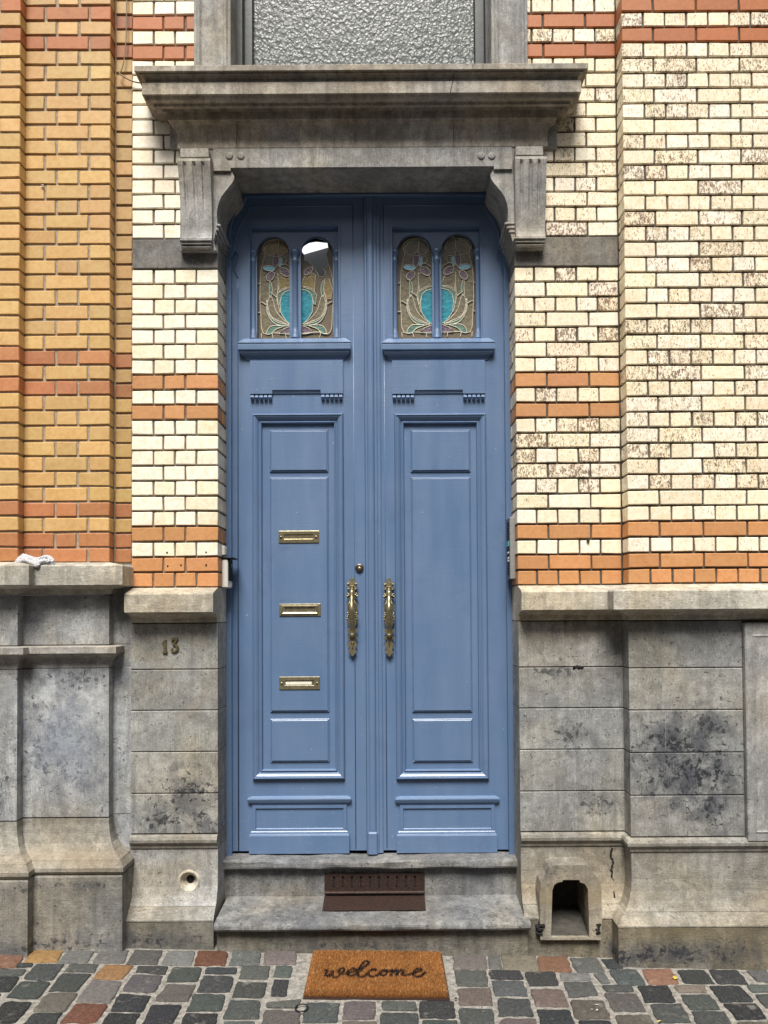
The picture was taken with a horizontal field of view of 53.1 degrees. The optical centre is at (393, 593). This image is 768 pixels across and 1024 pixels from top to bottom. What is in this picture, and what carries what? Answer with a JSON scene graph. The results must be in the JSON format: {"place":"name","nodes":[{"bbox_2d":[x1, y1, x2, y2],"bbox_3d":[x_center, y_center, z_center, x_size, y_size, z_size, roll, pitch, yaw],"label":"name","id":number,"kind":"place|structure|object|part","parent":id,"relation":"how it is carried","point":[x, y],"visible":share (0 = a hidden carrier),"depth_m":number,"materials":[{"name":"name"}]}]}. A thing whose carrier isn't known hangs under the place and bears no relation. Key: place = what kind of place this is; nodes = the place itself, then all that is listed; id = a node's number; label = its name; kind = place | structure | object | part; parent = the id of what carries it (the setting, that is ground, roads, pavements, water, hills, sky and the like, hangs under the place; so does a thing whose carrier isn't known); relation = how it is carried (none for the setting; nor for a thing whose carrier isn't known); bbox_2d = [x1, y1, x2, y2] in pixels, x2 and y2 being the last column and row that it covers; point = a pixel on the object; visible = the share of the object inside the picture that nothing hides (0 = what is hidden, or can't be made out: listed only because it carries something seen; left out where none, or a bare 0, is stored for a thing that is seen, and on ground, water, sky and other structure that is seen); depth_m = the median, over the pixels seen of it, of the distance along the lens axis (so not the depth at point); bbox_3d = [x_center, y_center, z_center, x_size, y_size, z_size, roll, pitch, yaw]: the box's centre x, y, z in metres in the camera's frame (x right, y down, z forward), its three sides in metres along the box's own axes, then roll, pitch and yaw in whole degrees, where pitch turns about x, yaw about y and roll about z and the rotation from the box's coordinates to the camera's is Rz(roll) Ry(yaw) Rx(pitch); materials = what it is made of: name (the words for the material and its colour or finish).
{"place":"outdoors","nodes":[
{"label":"outdoors","id":0,"kind":"place"},
{"bbox_2d":[0,944,767,1023],"bbox_3d":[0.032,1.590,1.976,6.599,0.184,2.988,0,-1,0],"label":"pavement","id":1,"kind":"structure","parent":0,"point":[103,987],"depth_m":3.10,"materials":[{"name":"grey stone"}]},
{"bbox_2d":[0,0,133,956],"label":"brick house","id":2,"kind":"structure","parent":1,"relation":"on","point":[66,403],"depth_m":3.56,"materials":[{"name":"brick"}]},
{"bbox_2d":[13,554,54,567],"bbox_3d":[-1.629,-0.148,3.479,0.185,0.072,0.068,0,-1,5],"label":"crumpled white cloth","id":3,"kind":"object","parent":2,"relation":"on","point":[36,562],"visible":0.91,"depth_m":3.47,"materials":[{"name":"white fabric"}]},
{"bbox_2d":[295,1003,308,1011],"bbox_3d":[-0.353,1.591,2.955,0.054,0.006,0.062,0,-1,0],"label":"hair tie","id":4,"kind":"object","parent":1,"relation":"on","point":[302,1010],"visible":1,"depth_m":2.95,"materials":[{"name":"black rubber"}]},
{"bbox_2d":[303,949,449,999],"bbox_3d":[-0.070,1.603,3.247,0.587,0.037,0.423,0,-1,0],"label":"doormat","id":5,"kind":"object","parent":1,"relation":"on","point":[376,975],"visible":1,"depth_m":3.21,"materials":[{"name":"brown wicker"}]},
{"bbox_2d":[124,0,767,969],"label":"brick house","id":6,"kind":"structure","parent":1,"relation":"on","point":[606,160],"depth_m":3.57,"materials":[{"name":"brick"}]},
{"bbox_2d":[119,0,139,83],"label":"cable","id":7,"kind":"object","parent":6,"relation":"attached to","point":[125,50],"visible":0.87,"depth_m":3.65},
{"bbox_2d":[162,638,178,652],"bbox_3d":[-1.039,0.241,3.583,0.076,0.072,0.009,0,-1,0],"label":"house number","id":8,"kind":"object","parent":6,"relation":"attached to","point":[164,642],"visible":1,"depth_m":3.58,"materials":[{"name":"gold metal"}]},
{"bbox_2d":[222,546,226,555],"bbox_3d":[-0.816,-0.206,3.711,0.016,0.045,0.060,0,-1,0],"label":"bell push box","id":9,"kind":"object","parent":6,"relation":"attached to","point":[224,550],"visible":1,"depth_m":3.68,"materials":[{"name":"white plastic"}]},
{"bbox_2d":[221,557,237,588],"bbox_3d":[-0.794,-0.099,3.723,0.059,0.147,0.100,0,-1,0],"label":"video doorbell","id":10,"kind":"object","parent":6,"relation":"attached to","point":[227,571],"visible":1,"depth_m":3.68,"materials":[{"name":"white plastic"}]},
{"bbox_2d":[231,198,366,853],"bbox_3d":[-0.480,-0.390,3.798,0.679,3.325,0.149,0,-1,0],"label":"door","id":11,"kind":"structure","parent":6,"relation":"in","point":[299,589],"depth_m":3.81,"materials":[{"name":"blue paint"}]},
{"bbox_3d":[-0.495,-1.547,3.864,0.459,0.590,0.068,0,-1,0],"label":"window frame","id":12,"kind":"part","parent":11,"relation":"part of","materials":[{"name":"multicoloured glass"}]},
{"bbox_2d":[236,0,487,64],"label":"window","id":13,"kind":"structure","parent":6,"relation":"in","point":[268,32],"depth_m":3.81,"materials":[{"name":"grey glass"}]},
{"bbox_2d":[364,196,508,854],"bbox_3d":[0.218,-0.392,3.797,0.715,3.330,0.149,0,-1,0],"label":"door","id":14,"kind":"structure","parent":6,"relation":"in","point":[436,681],"depth_m":3.81,"materials":[{"name":"blue paint"}]},
{"bbox_3d":[0.214,-1.547,3.864,0.456,0.590,0.068,0,-1,0],"label":"window frame","id":15,"kind":"part","parent":14,"relation":"part of","materials":[{"name":"multicoloured glass"}]},
{"bbox_2d":[506,517,515,579],"bbox_3d":[0.566,-0.217,3.718,0.032,0.295,0.105,0,-1,0],"label":"intercom panel","id":16,"kind":"object","parent":6,"relation":"attached to","point":[510,547],"visible":1,"depth_m":3.67,"materials":[{"name":"grey metal"}]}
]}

